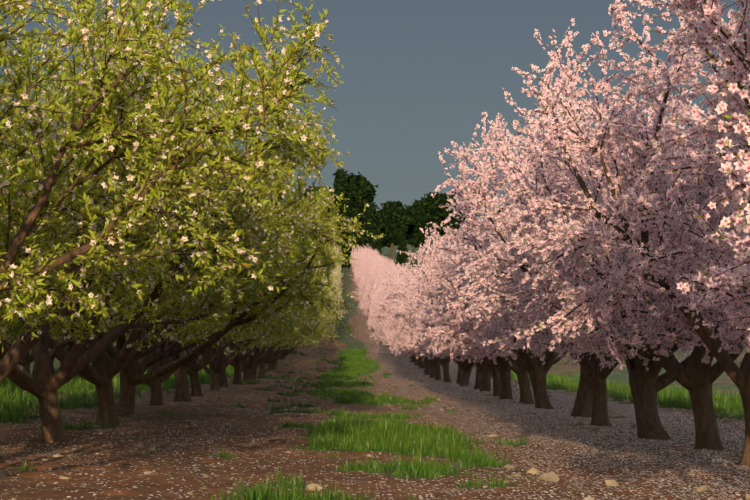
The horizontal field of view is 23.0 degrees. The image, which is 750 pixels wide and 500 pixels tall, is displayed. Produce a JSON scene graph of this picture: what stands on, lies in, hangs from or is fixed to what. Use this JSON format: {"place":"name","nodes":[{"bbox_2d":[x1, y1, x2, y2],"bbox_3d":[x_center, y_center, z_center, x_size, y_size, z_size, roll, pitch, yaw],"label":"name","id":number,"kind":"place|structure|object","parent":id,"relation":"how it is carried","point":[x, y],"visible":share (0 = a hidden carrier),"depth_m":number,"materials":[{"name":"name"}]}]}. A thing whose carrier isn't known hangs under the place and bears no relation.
{"place":"outdoors","nodes":[
{"label":"outdoors","id":0,"kind":"place"},
{"bbox_2d":[0,229,749,499],"bbox_3d":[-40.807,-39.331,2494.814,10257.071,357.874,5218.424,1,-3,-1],"label":"ground","id":1,"kind":"structure","parent":0,"point":[581,468],"depth_m":19.45,"materials":[{"name":"soil"}]},
{"bbox_2d":[2,321,60,345],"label":"almond tree","id":2,"kind":"object","parent":1,"relation":"on","point":[11,331],"visible":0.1,"depth_m":51.13,"materials":[{"name":"green plant"}]},
{"bbox_2d":[9,330,65,362],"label":"almond tree","id":3,"kind":"object","parent":1,"relation":"on","point":[54,356],"depth_m":63.86,"materials":[{"name":"green plant"}]},
{"bbox_2d":[2,326,80,351],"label":"almond tree","id":4,"kind":"object","parent":1,"relation":"on","point":[6,346],"depth_m":55.27,"materials":[{"name":"green plant"}]},
{"bbox_2d":[19,317,77,374],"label":"almond tree","id":5,"kind":"object","parent":1,"relation":"on","point":[26,361],"visible":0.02,"depth_m":59.63,"materials":[{"name":"green plant"}]},
{"bbox_2d":[10,326,112,365],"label":"almond tree","id":6,"kind":"object","parent":1,"relation":"on","point":[59,358],"depth_m":68.25,"materials":[{"name":"green plant"}]},
{"bbox_2d":[10,329,126,354],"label":"almond tree","id":7,"kind":"object","parent":1,"relation":"on","point":[86,349],"depth_m":71.92,"materials":[{"name":"green plant"}]},
{"bbox_2d":[108,337,128,363],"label":"almond tree","id":8,"kind":"object","parent":1,"relation":"on","point":[117,348],"depth_m":80.58,"materials":[{"name":"green plant"}]},
{"bbox_2d":[29,402,289,427],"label":"pruned branches","id":9,"kind":"object","parent":1,"relation":"on","point":[188,416],"visible":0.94,"depth_m":25.43,"materials":[{"name":"brown wood"}]},
{"bbox_2d":[0,43,334,442],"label":"almond tree","id":10,"kind":"object","parent":1,"relation":"on","point":[45,383],"visible":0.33,"depth_m":19.89,"materials":[{"name":"green plant"}]},
{"bbox_2d":[0,0,335,352],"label":"almond tree","id":11,"kind":"object","parent":1,"relation":"on","point":[22,280],"visible":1,"depth_m":11.04,"materials":[{"name":"green plant"}]},
{"bbox_2d":[0,0,344,383],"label":"almond tree","id":12,"kind":"object","parent":1,"relation":"on","point":[15,354],"visible":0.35,"depth_m":16.09,"materials":[{"name":"green plant"}]},
{"bbox_2d":[0,61,349,425],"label":"almond tree","id":13,"kind":"object","parent":1,"relation":"on","point":[101,372],"visible":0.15,"depth_m":23.67,"materials":[{"name":"green plant"}]},
{"bbox_2d":[49,183,321,405],"bbox_3d":[-3.685,0.510,32.684,5.531,4.813,5.881,1,-3,-5],"label":"almond tree","id":14,"kind":"object","parent":1,"relation":"on","point":[156,393],"visible":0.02,"depth_m":32.45,"materials":[{"name":"green plant"}]},
{"bbox_2d":[3,72,385,416],"bbox_3d":[-3.104,0.029,27.160,6.685,5.296,5.976,0,-3,9],"label":"almond tree","id":15,"kind":"object","parent":1,"relation":"on","point":[132,375],"visible":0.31,"depth_m":26.40,"materials":[{"name":"green plant"}]},
{"bbox_2d":[51,166,358,401],"bbox_3d":[-3.822,0.606,36.288,6.951,5.195,7.265,2,-3,-13],"label":"almond tree","id":16,"kind":"object","parent":1,"relation":"on","point":[182,392],"visible":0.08,"depth_m":36.09,"materials":[{"name":"green plant"}]},
{"bbox_2d":[125,229,326,396],"bbox_3d":[-3.925,1.260,40.199,5.758,4.240,6.018,0,-3,12],"label":"almond tree","id":17,"kind":"object","parent":1,"relation":"on","point":[194,368],"visible":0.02,"depth_m":40.12,"materials":[{"name":"green plant"}]},
{"bbox_2d":[187,271,328,389],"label":"almond tree","id":18,"kind":"object","parent":1,"relation":"on","point":[214,370],"visible":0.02,"depth_m":46.05,"materials":[{"name":"green plant"}]},
{"bbox_2d":[191,237,339,387],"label":"almond tree","id":19,"kind":"object","parent":1,"relation":"on","point":[222,377],"depth_m":50.26,"materials":[{"name":"green plant"}]},
{"bbox_2d":[216,269,335,384],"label":"almond tree","id":20,"kind":"object","parent":1,"relation":"on","point":[237,362],"depth_m":54.60,"materials":[{"name":"green plant"}]},
{"bbox_2d":[217,270,336,379],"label":"almond tree","id":21,"kind":"object","parent":1,"relation":"on","point":[252,372],"visible":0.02,"depth_m":64.15,"materials":[{"name":"green plant"}]},
{"bbox_2d":[226,301,331,376],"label":"almond tree","id":22,"kind":"object","parent":1,"relation":"on","point":[262,366],"depth_m":70.83,"materials":[{"name":"green plant"}]},
{"bbox_2d":[218,284,340,380],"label":"almond tree","id":23,"kind":"object","parent":1,"relation":"on","point":[248,364],"visible":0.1,"depth_m":58.85,"materials":[{"name":"green plant"}]},
{"bbox_2d":[259,298,334,371],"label":"almond tree","id":24,"kind":"object","parent":1,"relation":"on","point":[268,368],"visible":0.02,"depth_m":79.35,"materials":[{"name":"green plant"}]},
{"bbox_2d":[267,289,337,368],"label":"almond tree","id":25,"kind":"object","parent":1,"relation":"on","point":[274,364],"visible":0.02,"depth_m":83.21,"materials":[{"name":"green plant"}]},
{"bbox_2d":[262,289,348,374],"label":"almond tree","id":26,"kind":"object","parent":1,"relation":"on","point":[326,331],"visible":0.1,"depth_m":74.51,"materials":[{"name":"green plant"}]},
{"bbox_2d":[280,284,336,359],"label":"almond tree","id":27,"kind":"object","parent":1,"relation":"on","point":[283,358],"visible":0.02,"depth_m":96.02,"materials":[{"name":"green plant"}]},
{"bbox_2d":[295,184,331,241],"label":"pine tree","id":28,"kind":"object","parent":1,"relation":"on","point":[308,191],"depth_m":383.91,"materials":[{"name":"green plant"}]},
{"bbox_2d":[323,271,345,318],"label":"almond tree","id":29,"kind":"object","parent":1,"relation":"on","point":[335,295],"visible":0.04,"depth_m":125.14,"materials":[{"name":"green plant"}]},
{"bbox_2d":[331,269,342,307],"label":"almond tree","id":30,"kind":"object","parent":1,"relation":"on","point":[338,287],"visible":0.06,"depth_m":143.46,"materials":[{"name":"green plant"}]},
{"bbox_2d":[328,168,350,267],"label":"cypress tree","id":31,"kind":"object","parent":1,"relation":"on","point":[340,180],"visible":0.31,"depth_m":366.21,"materials":[{"name":"green plant"}]},
{"bbox_2d":[338,185,355,268],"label":"cypress tree","id":32,"kind":"object","parent":1,"relation":"on","point":[347,191],"visible":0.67,"depth_m":363.99,"materials":[{"name":"green plant"}]},
{"bbox_2d":[348,209,361,268],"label":"cypress tree","id":33,"kind":"object","parent":1,"relation":"on","point":[356,212],"visible":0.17,"depth_m":365.14,"materials":[{"name":"green plant"}]},
{"bbox_2d":[329,171,385,231],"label":"pine tree","id":34,"kind":"object","parent":1,"relation":"on","point":[362,186],"visible":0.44,"depth_m":369.88,"materials":[{"name":"green plant"}]},
{"bbox_2d":[358,198,367,246],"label":"cypress tree","id":35,"kind":"object","parent":1,"relation":"on","point":[360,213],"visible":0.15,"depth_m":369.49,"materials":[{"name":"green plant"}]},
{"bbox_2d":[349,247,377,267],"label":"blossoming tree","id":36,"kind":"object","parent":1,"relation":"on","point":[352,255],"visible":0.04,"depth_m":314.29,"materials":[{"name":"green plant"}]},
{"bbox_2d":[351,244,375,254],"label":"blossoming tree","id":37,"kind":"object","parent":1,"relation":"on","point":[354,249],"visible":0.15,"depth_m":340.18,"materials":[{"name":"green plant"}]},
{"bbox_2d":[360,203,376,250],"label":"cypress tree","id":38,"kind":"object","parent":1,"relation":"on","point":[366,240],"visible":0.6,"depth_m":366.20,"materials":[{"name":"green plant"}]},
{"bbox_2d":[362,281,376,321],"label":"blossoming tree","id":39,"kind":"object","parent":1,"relation":"on","point":[367,295],"depth_m":133.57,"materials":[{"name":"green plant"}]},
{"bbox_2d":[352,252,386,270],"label":"blossoming tree","id":40,"kind":"object","parent":1,"relation":"on","point":[364,255],"depth_m":260.32,"materials":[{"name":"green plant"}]},
{"bbox_2d":[0,348,744,499],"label":"grass","id":41,"kind":"structure","parent":1,"relation":"on","point":[341,433],"depth_m":24.44,"materials":[{"name":"green plant"}]},
{"bbox_2d":[357,259,389,284],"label":"blossoming tree","id":42,"kind":"object","parent":1,"relation":"on","point":[368,267],"visible":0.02,"depth_m":208.84,"materials":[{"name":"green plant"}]},
{"bbox_2d":[0,377,749,499],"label":"stones","id":43,"kind":"object","parent":1,"relation":"on","point":[553,477],"visible":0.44,"depth_m":18.88,"materials":[{"name":"beige stone"}]},
{"bbox_2d":[354,253,395,285],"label":"blossoming tree","id":44,"kind":"object","parent":1,"relation":"on","point":[376,256],"visible":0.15,"depth_m":217.39,"materials":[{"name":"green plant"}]},
{"bbox_2d":[366,286,383,323],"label":"blossoming tree","id":45,"kind":"object","parent":1,"relation":"on","point":[373,295],"depth_m":121.12,"materials":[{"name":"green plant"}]},
{"bbox_2d":[355,256,395,275],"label":"blossoming tree","id":46,"kind":"object","parent":1,"relation":"on","point":[366,262],"visible":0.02,"depth_m":221.54,"materials":[{"name":"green plant"}]},
{"bbox_2d":[356,259,395,280],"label":"blossoming tree","id":47,"kind":"object","parent":1,"relation":"on","point":[392,262],"visible":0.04,"depth_m":204.87,"materials":[{"name":"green plant"}]},
{"bbox_2d":[362,261,390,271],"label":"blossoming tree","id":48,"kind":"object","parent":1,"relation":"on","point":[383,263],"depth_m":188.09,"materials":[{"name":"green plant"}]},
{"bbox_2d":[358,262,395,287],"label":"blossoming tree","id":49,"kind":"object","parent":1,"relation":"on","point":[376,267],"depth_m":184.17,"materials":[{"name":"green plant"}]},
{"bbox_2d":[373,229,382,256],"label":"cypress tree","id":50,"kind":"object","parent":1,"relation":"on","point":[377,246],"visible":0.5,"depth_m":367.21,"materials":[{"name":"green plant"}]},
{"bbox_2d":[358,263,403,305],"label":"blossoming tree","id":51,"kind":"object","parent":1,"relation":"on","point":[362,275],"visible":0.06,"depth_m":154.67,"materials":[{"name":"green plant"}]},
{"bbox_2d":[352,259,415,303],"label":"blossoming tree","id":52,"kind":"object","parent":1,"relation":"on","point":[366,269],"visible":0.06,"depth_m":158.75,"materials":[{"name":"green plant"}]},
{"bbox_2d":[358,267,409,316],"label":"blossoming tree","id":53,"kind":"object","parent":1,"relation":"on","point":[366,311],"visible":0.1,"depth_m":138.08,"materials":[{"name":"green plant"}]},
{"bbox_2d":[357,263,411,309],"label":"blossoming tree","id":54,"kind":"object","parent":1,"relation":"on","point":[364,289],"visible":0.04,"depth_m":141.99,"materials":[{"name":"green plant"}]},
{"bbox_2d":[360,269,415,317],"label":"blossoming tree","id":55,"kind":"object","parent":1,"relation":"on","point":[371,291],"visible":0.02,"depth_m":129.85,"materials":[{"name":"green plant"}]},
{"bbox_2d":[366,278,414,361],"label":"blossoming tree","id":56,"kind":"object","parent":1,"relation":"on","point":[413,357],"depth_m":95.50,"materials":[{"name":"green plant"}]},
{"bbox_2d":[368,274,412,358],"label":"blossoming tree","id":57,"kind":"object","parent":1,"relation":"on","point":[379,317],"depth_m":99.82,"materials":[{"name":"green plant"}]},
{"bbox_2d":[368,279,418,364],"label":"blossoming tree","id":58,"kind":"object","parent":1,"relation":"on","point":[381,319],"visible":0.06,"depth_m":91.61,"materials":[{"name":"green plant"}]},
{"bbox_2d":[377,201,415,261],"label":"pine tree","id":59,"kind":"object","parent":1,"relation":"on","point":[395,214],"visible":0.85,"depth_m":378.91,"materials":[{"name":"green plant"}]},
{"bbox_2d":[369,264,424,368],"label":"blossoming tree","id":60,"kind":"object","parent":1,"relation":"on","point":[421,364],"visible":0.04,"depth_m":88.05,"materials":[{"name":"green plant"}]},
{"bbox_2d":[368,268,432,371],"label":"blossoming tree","id":61,"kind":"object","parent":1,"relation":"on","point":[377,314],"depth_m":83.78,"materials":[{"name":"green plant"}]},
{"bbox_2d":[396,224,408,267],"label":"cypress tree","id":62,"kind":"object","parent":1,"relation":"on","point":[401,244],"visible":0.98,"depth_m":369.18,"materials":[{"name":"green plant"}]},
{"bbox_2d":[381,287,429,374],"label":"blossoming tree","id":63,"kind":"object","parent":1,"relation":"on","point":[427,365],"visible":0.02,"depth_m":79.18,"materials":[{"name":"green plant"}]},
{"bbox_2d":[379,271,441,377],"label":"blossoming tree","id":64,"kind":"object","parent":1,"relation":"on","point":[432,372],"visible":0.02,"depth_m":75.01,"materials":[{"name":"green plant"}]},
{"bbox_2d":[383,287,441,379],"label":"blossoming tree","id":65,"kind":"object","parent":1,"relation":"on","point":[435,364],"visible":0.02,"depth_m":70.54,"materials":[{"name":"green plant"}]},
{"bbox_2d":[378,260,451,381],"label":"blossoming tree","id":66,"kind":"object","parent":1,"relation":"on","point":[399,330],"visible":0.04,"depth_m":66.16,"materials":[{"name":"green plant"}]},
{"bbox_2d":[405,203,435,265],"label":"pine tree","id":67,"kind":"object","parent":1,"relation":"on","point":[416,237],"visible":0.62,"depth_m":387.17,"materials":[{"name":"green plant"}]},
{"bbox_2d":[412,191,445,254],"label":"pine tree","id":68,"kind":"object","parent":1,"relation":"on","point":[430,206],"visible":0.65,"depth_m":391.69,"materials":[{"name":"green plant"}]},
{"bbox_2d":[401,273,468,383],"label":"blossoming tree","id":69,"kind":"object","parent":1,"relation":"on","point":[460,374],"visible":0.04,"depth_m":61.86,"materials":[{"name":"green plant"}]},
{"bbox_2d":[396,266,482,388],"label":"blossoming tree","id":70,"kind":"object","parent":1,"relation":"on","point":[479,374],"visible":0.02,"depth_m":53.71,"materials":[{"name":"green plant"}]},
{"bbox_2d":[428,221,450,242],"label":"pine tree","id":71,"kind":"object","parent":1,"relation":"on","point":[441,232],"visible":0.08,"depth_m":425.45,"materials":[{"name":"green plant"}]},
{"bbox_2d":[406,261,474,385],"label":"blossoming tree","id":72,"kind":"object","parent":1,"relation":"on","point":[467,368],"depth_m":58.08,"materials":[{"name":"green plant"}]},
{"bbox_2d":[396,221,501,395],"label":"blossoming tree","id":73,"kind":"object","parent":1,"relation":"on","point":[495,371],"visible":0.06,"depth_m":45.55,"materials":[{"name":"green plant"}]},
{"bbox_2d":[434,189,474,220],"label":"pine tree","id":74,"kind":"object","parent":1,"relation":"on","point":[443,201],"visible":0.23,"depth_m":389.00,"materials":[{"name":"green plant"}]},
{"bbox_2d":[449,209,480,235],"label":"pine tree","id":75,"kind":"object","parent":1,"relation":"on","point":[454,221],"visible":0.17,"depth_m":387.35,"materials":[{"name":"green plant"}]},
{"bbox_2d":[408,232,539,390],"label":"blossoming tree","id":76,"kind":"object","parent":1,"relation":"on","point":[486,381],"depth_m":49.52,"materials":[{"name":"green plant"}]},
{"bbox_2d":[420,222,561,403],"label":"blossoming tree","id":77,"kind":"object","parent":1,"relation":"on","point":[517,367],"visible":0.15,"depth_m":38.66,"materials":[{"name":"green plant"}]},
{"bbox_2d":[413,229,571,398],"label":"blossoming tree","id":78,"kind":"object","parent":1,"relation":"on","point":[505,376],"visible":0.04,"depth_m":41.82,"materials":[{"name":"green plant"}]},
{"bbox_2d":[415,161,601,408],"bbox_3d":[3.127,0.774,34.783,4.681,4.856,4.672,2,-3,-15],"label":"blossoming tree","id":79,"kind":"object","parent":1,"relation":"on","point":[536,370],"visible":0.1,"depth_m":33.92,"materials":[{"name":"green plant"}]},
{"bbox_2d":[431,107,702,416],"bbox_3d":[3.440,0.348,29.936,5.010,5.297,5.463,0,-3,23],"label":"blossoming tree","id":80,"kind":"object","parent":1,"relation":"on","point":[582,407],"visible":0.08,"depth_m":29.98,"materials":[{"name":"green plant"}]},
{"bbox_2d":[450,110,699,425],"bbox_3d":[3.104,0.440,26.722,4.660,4.649,4.455,3,-4,-38],"label":"blossoming tree","id":81,"kind":"object","parent":1,"relation":"on","point":[597,381],"visible":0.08,"depth_m":26.32,"materials":[{"name":"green plant"}]},
{"bbox_2d":[459,28,743,439],"bbox_3d":[3.695,-0.004,22.852,5.106,5.119,5.115,2,-3,-12],"label":"blossoming tree","id":82,"kind":"object","parent":1,"relation":"on","point":[646,386],"visible":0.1,"depth_m":22.79,"materials":[{"name":"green plant"}]},
{"bbox_2d":[504,0,749,465],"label":"blossoming tree","id":83,"kind":"object","parent":1,"relation":"on","point":[622,279],"visible":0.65,"depth_m":16.59,"materials":[{"name":"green plant"}]},
{"bbox_2d":[506,84,749,449],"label":"blossoming tree","id":84,"kind":"object","parent":1,"relation":"on","point":[698,377],"visible":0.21,"depth_m":19.83,"materials":[{"name":"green plant"}]},
{"bbox_2d":[595,0,749,328],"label":"blossoming tree","id":85,"kind":"object","parent":1,"relation":"on","point":[710,156],"visible":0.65,"depth_m":13.43,"materials":[{"name":"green plant"}]},
{"bbox_2d":[663,0,749,340],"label":"blossoming tree","id":86,"kind":"object","parent":1,"relation":"on","point":[739,183],"visible":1,"depth_m":9.38,"materials":[{"name":"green plant"}]},
{"bbox_2d":[0,0,749,215],"label":"sky","id":87,"kind":"structure","parent":0,"point":[419,77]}
]}

